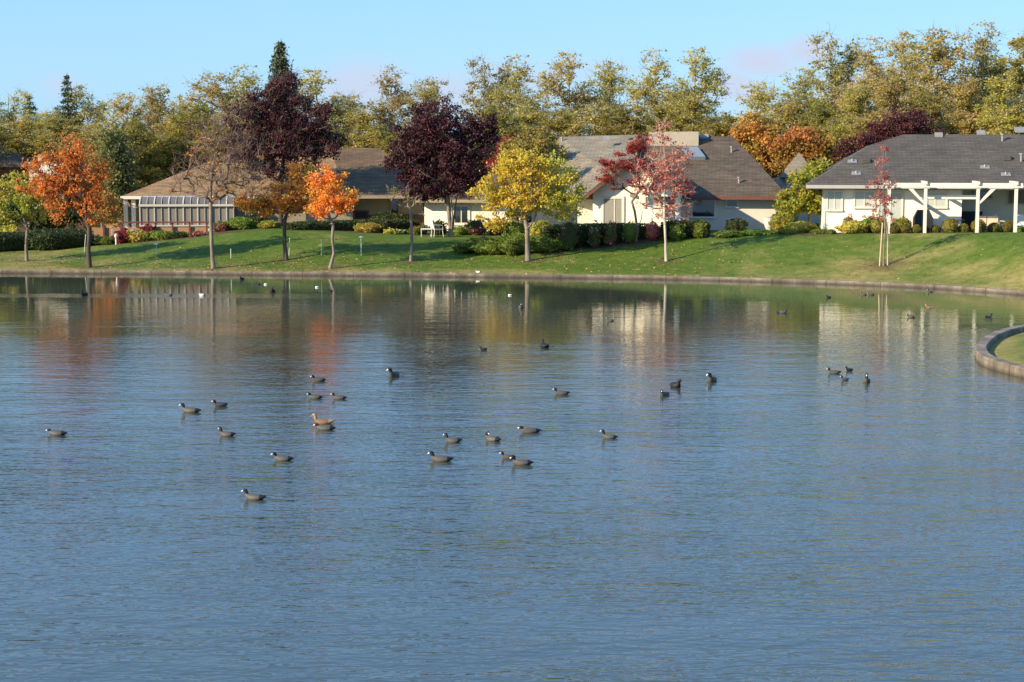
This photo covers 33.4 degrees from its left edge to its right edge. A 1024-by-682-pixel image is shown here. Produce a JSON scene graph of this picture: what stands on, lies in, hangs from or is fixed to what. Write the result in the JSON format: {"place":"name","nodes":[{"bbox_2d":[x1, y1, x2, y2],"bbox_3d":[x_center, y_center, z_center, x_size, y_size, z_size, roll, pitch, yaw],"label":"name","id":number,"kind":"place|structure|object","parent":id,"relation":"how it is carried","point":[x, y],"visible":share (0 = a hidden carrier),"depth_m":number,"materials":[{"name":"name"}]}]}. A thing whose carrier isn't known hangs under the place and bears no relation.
{"place":"outdoors","nodes":[
{"label":"outdoors","id":0,"kind":"place"},
{"bbox_2d":[0,273,1023,681],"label":"water","id":1,"kind":"structure","parent":0,"point":[776,501],"depth_m":31.03,"materials":[{"name":"blue liquid"}]},
{"bbox_2d":[0,161,1023,289],"bbox_3d":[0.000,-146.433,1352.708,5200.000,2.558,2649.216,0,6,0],"label":"ground","id":2,"kind":"structure","parent":0,"point":[949,248],"depth_m":84.26,"materials":[{"name":"green plant"}]},
{"bbox_2d":[0,145,33,207],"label":"house","id":3,"kind":"structure","parent":2,"relation":"on","point":[10,163],"depth_m":111.63,"materials":[{"name":"grey"}]},
{"bbox_2d":[0,231,33,251],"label":"box hedge","id":4,"kind":"object","parent":2,"relation":"on","point":[12,241],"visible":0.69,"depth_m":93.14,"materials":[{"name":"green plant"}]},
{"bbox_2d":[0,86,45,148],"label":"sycamore tree","id":5,"kind":"object","parent":2,"relation":"on","point":[9,116],"visible":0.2,"depth_m":129.36,"materials":[{"name":"green plant"}]},
{"bbox_2d":[0,115,50,159],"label":"sycamore tree","id":6,"kind":"object","parent":2,"relation":"on","point":[23,146],"visible":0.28,"depth_m":116.50,"materials":[{"name":"green plant"}]},
{"bbox_2d":[0,170,62,260],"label":"tree","id":7,"kind":"object","parent":2,"relation":"on","point":[24,202],"visible":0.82,"depth_m":87.66,"materials":[{"name":"green plant"}]},
{"bbox_2d":[0,193,84,230],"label":"garden tree","id":8,"kind":"object","parent":2,"relation":"on","point":[71,214],"visible":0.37,"depth_m":98.35,"materials":[{"name":"green plant"}]},
{"bbox_2d":[28,228,94,249],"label":"box hedge","id":9,"kind":"object","parent":2,"relation":"on","point":[53,238],"visible":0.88,"depth_m":93.36,"materials":[{"name":"green plant"}]},
{"bbox_2d":[28,110,96,188],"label":"sycamore tree","id":10,"kind":"object","parent":2,"relation":"on","point":[56,125],"visible":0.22,"depth_m":114.96,"materials":[{"name":"green plant"}]},
{"bbox_2d":[13,127,120,266],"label":"tree","id":11,"kind":"object","parent":2,"relation":"on","point":[60,180],"visible":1,"depth_m":84.71,"materials":[{"name":"orange plant"}]},
{"bbox_2d":[54,75,82,143],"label":"conifer tree","id":12,"kind":"object","parent":2,"relation":"on","point":[68,107],"visible":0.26,"depth_m":126.59,"materials":[{"name":"green plant"}]},
{"bbox_2d":[38,83,107,149],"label":"sycamore tree","id":13,"kind":"object","parent":2,"relation":"on","point":[91,111],"visible":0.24,"depth_m":126.80,"materials":[{"name":"green plant"}]},
{"bbox_2d":[65,122,110,215],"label":"sycamore tree","id":14,"kind":"object","parent":2,"relation":"on","point":[88,139],"visible":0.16,"depth_m":113.24,"materials":[{"name":"green plant"}]},
{"bbox_2d":[90,114,141,227],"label":"weeping evergreen","id":15,"kind":"object","parent":2,"relation":"on","point":[124,170],"visible":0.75,"depth_m":101.94,"materials":[{"name":"green plant"}]},
{"bbox_2d":[89,92,154,184],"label":"sycamore tree","id":16,"kind":"object","parent":2,"relation":"on","point":[122,110],"visible":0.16,"depth_m":124.68,"materials":[{"name":"green plant"}]},
{"bbox_2d":[88,116,172,190],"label":"sycamore tree","id":17,"kind":"object","parent":2,"relation":"on","point":[146,155],"visible":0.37,"depth_m":112.21,"materials":[{"name":"green plant"}]},
{"bbox_2d":[84,221,208,237],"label":"brick wall","id":18,"kind":"structure","parent":2,"relation":"on","point":[101,232],"depth_m":96.43,"materials":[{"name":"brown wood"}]},
{"bbox_2d":[132,80,182,165],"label":"sycamore tree","id":19,"kind":"object","parent":2,"relation":"on","point":[157,110],"visible":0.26,"depth_m":128.72,"materials":[{"name":"green plant"}]},
{"bbox_2d":[133,118,194,180],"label":"sycamore tree","id":20,"kind":"object","parent":2,"relation":"on","point":[159,126],"visible":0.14,"depth_m":116.57,"materials":[{"name":"green plant"}]},
{"bbox_2d":[147,98,240,177],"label":"sycamore tree","id":21,"kind":"object","parent":2,"relation":"on","point":[170,145],"visible":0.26,"depth_m":114.68,"materials":[{"name":"green plant"}]},
{"bbox_2d":[163,67,246,147],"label":"sycamore tree","id":22,"kind":"object","parent":2,"relation":"on","point":[210,94],"visible":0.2,"depth_m":126.55,"materials":[{"name":"green plant"}]},
{"bbox_2d":[160,103,279,267],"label":"tree","id":23,"kind":"object","parent":2,"relation":"on","point":[215,160],"visible":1,"depth_m":83.59,"materials":[{"name":"brown plant"}]},
{"bbox_2d":[186,108,255,164],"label":"sycamore tree","id":24,"kind":"object","parent":2,"relation":"on","point":[209,149],"visible":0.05,"depth_m":113.67,"materials":[{"name":"green plant"}]},
{"bbox_2d":[224,216,257,229],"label":"round shrub","id":25,"kind":"object","parent":2,"relation":"on","point":[239,223],"visible":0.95,"depth_m":96.44,"materials":[{"name":"green plant"}]},
{"bbox_2d":[214,63,272,138],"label":"sycamore tree","id":26,"kind":"object","parent":2,"relation":"on","point":[249,82],"visible":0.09,"depth_m":130.87,"materials":[{"name":"green plant"}]},
{"bbox_2d":[120,148,422,230],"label":"house","id":27,"kind":"structure","parent":2,"relation":"on","point":[368,178],"depth_m":99.73,"materials":[{"name":"beige"}]},
{"bbox_2d":[231,157,324,259],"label":"tree","id":28,"kind":"object","parent":2,"relation":"on","point":[286,202],"visible":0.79,"depth_m":85.42,"materials":[{"name":"orange plant"}]},
{"bbox_2d":[262,40,304,152],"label":"conifer tree","id":29,"kind":"object","parent":2,"relation":"on","point":[280,61],"visible":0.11,"depth_m":104.53,"materials":[{"name":"green plant"}]},
{"bbox_2d":[215,69,353,225],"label":"purple plum tree","id":30,"kind":"object","parent":2,"relation":"on","point":[270,114],"visible":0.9,"depth_m":97.71,"materials":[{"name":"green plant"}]},
{"bbox_2d":[289,65,365,135],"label":"sycamore tree","id":31,"kind":"object","parent":2,"relation":"on","point":[341,113],"visible":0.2,"depth_m":124.72,"materials":[{"name":"green plant"}]},
{"bbox_2d":[303,156,361,268],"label":"tree","id":32,"kind":"object","parent":2,"relation":"on","point":[330,183],"visible":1,"depth_m":83.07,"materials":[{"name":"orange plant"}]},
{"bbox_2d":[330,86,373,139],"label":"sycamore tree","id":33,"kind":"object","parent":2,"relation":"on","point":[349,99],"visible":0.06,"depth_m":128.32,"materials":[{"name":"green plant"}]},
{"bbox_2d":[286,218,421,230],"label":"box hedge","id":34,"kind":"object","parent":2,"relation":"on","point":[349,224],"visible":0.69,"depth_m":95.63,"materials":[{"name":"green plant"}]},
{"bbox_2d":[338,107,394,149],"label":"sycamore tree","id":35,"kind":"object","parent":2,"relation":"on","point":[362,140],"visible":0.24,"depth_m":116.33,"materials":[{"name":"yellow plant"}]},
{"bbox_2d":[361,64,420,140],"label":"sycamore tree","id":36,"kind":"object","parent":2,"relation":"on","point":[395,103],"visible":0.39,"depth_m":133.18,"materials":[{"name":"green plant"}]},
{"bbox_2d":[386,184,426,260],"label":"tree","id":37,"kind":"object","parent":2,"relation":"on","point":[408,202],"visible":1,"depth_m":85.19,"materials":[{"name":"grey plant"}]},
{"bbox_2d":[399,74,458,185],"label":"sycamore tree","id":38,"kind":"object","parent":2,"relation":"on","point":[426,94],"visible":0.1,"depth_m":126.47,"materials":[{"name":"green plant"}]},
{"bbox_2d":[378,94,507,236],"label":"purple plum tree","id":39,"kind":"object","parent":2,"relation":"on","point":[432,128],"visible":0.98,"depth_m":92.38,"materials":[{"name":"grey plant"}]},
{"bbox_2d":[463,217,487,234],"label":"flower bush","id":40,"kind":"object","parent":2,"relation":"on","point":[474,227],"visible":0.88,"depth_m":94.72,"materials":[{"name":"green plant"}]},
{"bbox_2d":[470,239,500,254],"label":"bed shrub","id":41,"kind":"object","parent":2,"relation":"on","point":[488,247],"visible":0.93,"depth_m":86.49,"materials":[{"name":"green plant"}]},
{"bbox_2d":[454,100,532,172],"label":"sycamore tree","id":42,"kind":"object","parent":2,"relation":"on","point":[504,119],"visible":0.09,"depth_m":111.67,"materials":[{"name":"green plant"}]},
{"bbox_2d":[459,50,528,145],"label":"sycamore tree","id":43,"kind":"object","parent":2,"relation":"on","point":[488,89],"visible":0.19,"depth_m":130.93,"materials":[{"name":"green plant"}]},
{"bbox_2d":[0,235,1021,289],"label":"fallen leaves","id":44,"kind":"object","parent":2,"relation":"on","point":[437,258],"visible":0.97,"depth_m":84.64,"materials":[{"name":"orange plant"}]},
{"bbox_2d":[0,269,1023,294],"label":"kerb","id":45,"kind":"structure","parent":2,"relation":"on","point":[889,284],"depth_m":80.83,"materials":[{"name":"concrete"}]},
{"bbox_2d":[493,238,530,255],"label":"bed shrub","id":46,"kind":"object","parent":2,"relation":"on","point":[513,246],"visible":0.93,"depth_m":86.14,"materials":[{"name":"green plant"}]},
{"bbox_2d":[481,53,557,153],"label":"sycamore tree","id":47,"kind":"object","parent":2,"relation":"on","point":[517,99],"visible":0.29,"depth_m":124.27,"materials":[{"name":"green plant"}]},
{"bbox_2d":[499,106,550,140],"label":"sycamore tree","id":48,"kind":"object","parent":2,"relation":"on","point":[527,118],"visible":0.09,"depth_m":116.50,"materials":[{"name":"green plant"}]},
{"bbox_2d":[491,127,570,186],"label":"garden tree","id":49,"kind":"object","parent":2,"relation":"on","point":[542,142],"visible":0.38,"depth_m":98.08,"materials":[{"name":"green plant"}]},
{"bbox_2d":[465,138,597,260],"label":"tree","id":50,"kind":"object","parent":2,"relation":"on","point":[505,168],"visible":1,"depth_m":84.26,"materials":[{"name":"yellow plant"}]},
{"bbox_2d":[521,233,556,252],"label":"bed shrub","id":51,"kind":"object","parent":2,"relation":"on","point":[541,243],"visible":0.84,"depth_m":86.35,"materials":[{"name":"green plant"}]},
{"bbox_2d":[526,104,588,146],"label":"sycamore tree","id":52,"kind":"object","parent":2,"relation":"on","point":[558,124],"visible":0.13,"depth_m":114.66,"materials":[{"name":"green plant"}]},
{"bbox_2d":[558,216,578,250],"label":"rose bush","id":53,"kind":"object","parent":2,"relation":"on","point":[568,233],"visible":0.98,"depth_m":86.69,"materials":[{"name":"green plant"}]},
{"bbox_2d":[528,49,609,137],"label":"sycamore tree","id":54,"kind":"object","parent":2,"relation":"on","point":[583,97],"visible":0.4,"depth_m":128.61,"materials":[{"name":"green plant"}]},
{"bbox_2d":[546,101,626,156],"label":"sycamore tree","id":55,"kind":"object","parent":2,"relation":"on","point":[589,119],"visible":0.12,"depth_m":113.48,"materials":[{"name":"green plant"}]},
{"bbox_2d":[586,219,601,247],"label":"rose bush","id":56,"kind":"object","parent":2,"relation":"on","point":[594,235],"visible":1,"depth_m":87.07,"materials":[{"name":"green plant"}]},
{"bbox_2d":[539,222,659,244],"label":"box hedge","id":57,"kind":"object","parent":2,"relation":"on","point":[555,231],"visible":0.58,"depth_m":87.73,"materials":[{"name":"green plant"}]},
{"bbox_2d":[415,132,788,231],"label":"house","id":58,"kind":"structure","parent":2,"relation":"on","point":[734,178],"depth_m":95.16,"materials":[{"name":"beige paint"}]},
{"bbox_2d":[452,204,469,224],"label":"window","id":59,"kind":"structure","parent":58,"relation":"in","point":[462,213],"depth_m":98.23,"materials":[{"name":"white paint"}]},
{"bbox_2d":[601,196,623,222],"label":"sliding door","id":60,"kind":"structure","parent":58,"relation":"in","point":[612,207],"depth_m":90.50,"materials":[{"name":"white paint"}]},
{"bbox_2d":[690,200,715,217],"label":"window","id":61,"kind":"structure","parent":58,"relation":"in","point":[702,208],"depth_m":93.81,"materials":[{"name":"grey glass"}]},
{"bbox_2d":[581,57,633,135],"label":"sycamore tree","id":62,"kind":"object","parent":2,"relation":"on","point":[608,84],"visible":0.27,"depth_m":132.89,"materials":[{"name":"green plant"}]},
{"bbox_2d":[595,100,658,135],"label":"sycamore tree","id":63,"kind":"object","parent":2,"relation":"on","point":[633,126],"visible":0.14,"depth_m":111.75,"materials":[{"name":"green plant"}]},
{"bbox_2d":[589,131,667,241],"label":"japanese maple","id":64,"kind":"object","parent":2,"relation":"on","point":[633,148],"visible":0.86,"depth_m":87.30,"materials":[{"name":"red plant"}]},
{"bbox_2d":[618,47,698,130],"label":"sycamore tree","id":65,"kind":"object","parent":2,"relation":"on","point":[643,91],"visible":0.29,"depth_m":126.46,"materials":[{"name":"green plant"}]},
{"bbox_2d":[641,98,679,135],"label":"sycamore tree","id":66,"kind":"object","parent":2,"relation":"on","point":[660,112],"visible":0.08,"depth_m":116.39,"materials":[{"name":"green plant"}]},
{"bbox_2d":[628,110,696,260],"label":"tree","id":67,"kind":"object","parent":2,"relation":"on","point":[668,168],"visible":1,"depth_m":82.98,"materials":[{"name":"red plant"}]},
{"bbox_2d":[659,219,710,238],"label":"box hedge","id":68,"kind":"object","parent":2,"relation":"on","point":[689,229],"visible":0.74,"depth_m":87.84,"materials":[{"name":"green plant"}]},
{"bbox_2d":[653,91,733,135],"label":"sycamore tree","id":69,"kind":"object","parent":2,"relation":"on","point":[684,123],"visible":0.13,"depth_m":114.83,"materials":[{"name":"green plant"}]},
{"bbox_2d":[661,43,735,127],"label":"sycamore tree","id":70,"kind":"object","parent":2,"relation":"on","point":[708,86],"visible":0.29,"depth_m":131.10,"materials":[{"name":"green plant"}]},
{"bbox_2d":[700,107,746,135],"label":"sycamore tree","id":71,"kind":"object","parent":2,"relation":"on","point":[722,126],"visible":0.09,"depth_m":113.14,"materials":[{"name":"green plant"}]},
{"bbox_2d":[721,109,792,172],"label":"orange tree","id":72,"kind":"object","parent":2,"relation":"on","point":[761,134],"visible":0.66,"depth_m":110.66,"materials":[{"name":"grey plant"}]},
{"bbox_2d":[735,75,789,168],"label":"sycamore tree","id":73,"kind":"object","parent":2,"relation":"on","point":[765,98],"visible":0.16,"depth_m":124.45,"materials":[{"name":"green plant"}]},
{"bbox_2d":[739,112,790,179],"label":"sycamore tree","id":74,"kind":"object","parent":2,"relation":"on","point":[765,123],"visible":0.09,"depth_m":111.55,"materials":[{"name":"orange plant"}]},
{"bbox_2d":[768,210,793,231],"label":"round shrub","id":75,"kind":"object","parent":2,"relation":"on","point":[779,220],"visible":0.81,"depth_m":89.69,"materials":[{"name":"yellow plant"}]},
{"bbox_2d":[769,98,814,174],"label":"sycamore tree","id":76,"kind":"object","parent":2,"relation":"on","point":[788,111],"visible":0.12,"depth_m":116.55,"materials":[{"name":"green plant"}]},
{"bbox_2d":[775,153,818,222],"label":"house","id":77,"kind":"structure","parent":2,"relation":"on","point":[797,161],"depth_m":99.97,"materials":[{"name":"beige paint"}]},
{"bbox_2d":[763,64,830,128],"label":"sycamore tree","id":78,"kind":"object","parent":2,"relation":"on","point":[803,85],"visible":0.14,"depth_m":128.53,"materials":[{"name":"green plant"}]},
{"bbox_2d":[763,122,835,175],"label":"orange tree","id":79,"kind":"object","parent":2,"relation":"on","point":[796,142],"visible":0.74,"depth_m":108.89,"materials":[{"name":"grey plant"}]},
{"bbox_2d":[783,220,817,232],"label":"round shrub","id":80,"kind":"object","parent":2,"relation":"on","point":[801,226],"visible":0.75,"depth_m":87.58,"materials":[{"name":"green plant"}]},
{"bbox_2d":[770,155,834,221],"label":"green gold tree","id":81,"kind":"object","parent":2,"relation":"on","point":[808,203],"visible":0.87,"depth_m":91.35,"materials":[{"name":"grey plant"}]},
{"bbox_2d":[795,96,844,168],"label":"sycamore tree","id":82,"kind":"object","parent":2,"relation":"on","point":[820,117],"visible":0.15,"depth_m":114.78,"materials":[{"name":"green plant"}]},
{"bbox_2d":[799,22,866,127],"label":"sycamore tree","id":83,"kind":"object","parent":2,"relation":"on","point":[846,72],"visible":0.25,"depth_m":132.87,"materials":[{"name":"green plant"}]},
{"bbox_2d":[834,219,867,233],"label":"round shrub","id":84,"kind":"object","parent":2,"relation":"on","point":[852,227],"visible":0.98,"depth_m":85.37,"materials":[{"name":"yellow plant"}]},
{"bbox_2d":[824,83,884,166],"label":"sycamore tree","id":85,"kind":"object","parent":2,"relation":"on","point":[842,129],"visible":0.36,"depth_m":113.13,"materials":[{"name":"green plant"}]},
{"bbox_2d":[827,35,902,157],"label":"sycamore tree","id":86,"kind":"object","parent":2,"relation":"on","point":[873,68],"visible":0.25,"depth_m":126.36,"materials":[{"name":"green plant"}]},
{"bbox_2d":[865,139,904,265],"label":"tree","id":87,"kind":"object","parent":2,"relation":"on","point":[884,199],"visible":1,"depth_m":78.71,"materials":[{"name":"red plant"}]},
{"bbox_2d":[846,75,931,147],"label":"sycamore tree","id":88,"kind":"object","parent":2,"relation":"on","point":[885,89],"visible":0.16,"depth_m":111.62,"materials":[{"name":"green plant"}]},
{"bbox_2d":[830,105,948,165],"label":"purple plum tree","id":89,"kind":"object","parent":2,"relation":"on","point":[907,125],"visible":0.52,"depth_m":104.82,"materials":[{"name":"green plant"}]},
{"bbox_2d":[866,26,936,109],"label":"sycamore tree","id":90,"kind":"object","parent":2,"relation":"on","point":[908,66],"visible":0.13,"depth_m":130.13,"materials":[{"name":"green plant"}]},
{"bbox_2d":[805,127,1023,231],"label":"house","id":91,"kind":"structure","parent":2,"relation":"on","point":[981,156],"depth_m":87.56,"materials":[{"name":"beige paint"}]},
{"bbox_2d":[826,190,842,210],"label":"window","id":92,"kind":"structure","parent":91,"relation":"in","point":[834,198],"depth_m":87.12,"materials":[{"name":"white glass"}]},
{"bbox_2d":[853,190,875,208],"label":"window","id":93,"kind":"structure","parent":91,"relation":"in","point":[860,197],"depth_m":86.88,"materials":[{"name":"white glass"}]},
{"bbox_2d":[878,191,903,224],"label":"sliding door","id":94,"kind":"structure","parent":91,"relation":"in","point":[897,209],"depth_m":86.69,"materials":[{"name":"white paint"}]},
{"bbox_2d":[927,192,947,208],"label":"window","id":95,"kind":"structure","parent":91,"relation":"in","point":[931,203],"depth_m":86.31,"materials":[{"name":"white glass"}]},
{"bbox_2d":[904,87,955,133],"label":"sycamore tree","id":96,"kind":"object","parent":2,"relation":"on","point":[926,100],"visible":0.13,"depth_m":116.23,"materials":[{"name":"green plant"}]},
{"bbox_2d":[897,23,981,132],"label":"sycamore tree","id":97,"kind":"object","parent":2,"relation":"on","point":[938,53],"visible":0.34,"depth_m":123.79,"materials":[{"name":"green plant"}]},
{"bbox_2d":[929,77,991,133],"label":"sycamore tree","id":98,"kind":"object","parent":2,"relation":"on","point":[958,122],"visible":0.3,"depth_m":114.50,"materials":[{"name":"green plant"}]},
{"bbox_2d":[947,18,1021,131],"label":"sycamore tree","id":99,"kind":"object","parent":2,"relation":"on","point":[981,68],"visible":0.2,"depth_m":128.02,"materials":[{"name":"green plant"}]},
{"bbox_2d":[968,68,1023,133],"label":"sycamore tree","id":100,"kind":"object","parent":2,"relation":"on","point":[1000,107],"visible":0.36,"depth_m":112.74,"materials":[{"name":"yellow plant"}]},
{"bbox_2d":[975,325,1023,377],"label":"peninsula kerb","id":101,"kind":"structure","parent":2,"relation":"on","point":[984,357],"depth_m":48.22,"materials":[{"name":"concrete"}]},
{"bbox_2d":[985,31,1023,125],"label":"sycamore tree","id":102,"kind":"object","parent":2,"relation":"on","point":[1019,41],"visible":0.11,"depth_m":133.00,"materials":[{"name":"green plant"}]},
{"bbox_2d":[0,0,1023,150],"label":"sky","id":103,"kind":"structure","parent":0,"point":[110,47],"materials":[{"name":"blue"}]},
{"bbox_2d":[988,332,1023,364],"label":"peninsula lawn","id":104,"kind":"structure","parent":0,"point":[1010,348],"depth_m":50.59,"materials":[{"name":"green plant"}]},
{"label":"patio","id":105,"kind":"structure","parent":0,"visible":0},
{"bbox_2d":[884,180,1022,233],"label":"pergola","id":106,"kind":"object","parent":105,"relation":"on","point":[977,185],"visible":0.77,"depth_m":83.79,"materials":[{"name":"white paint"}]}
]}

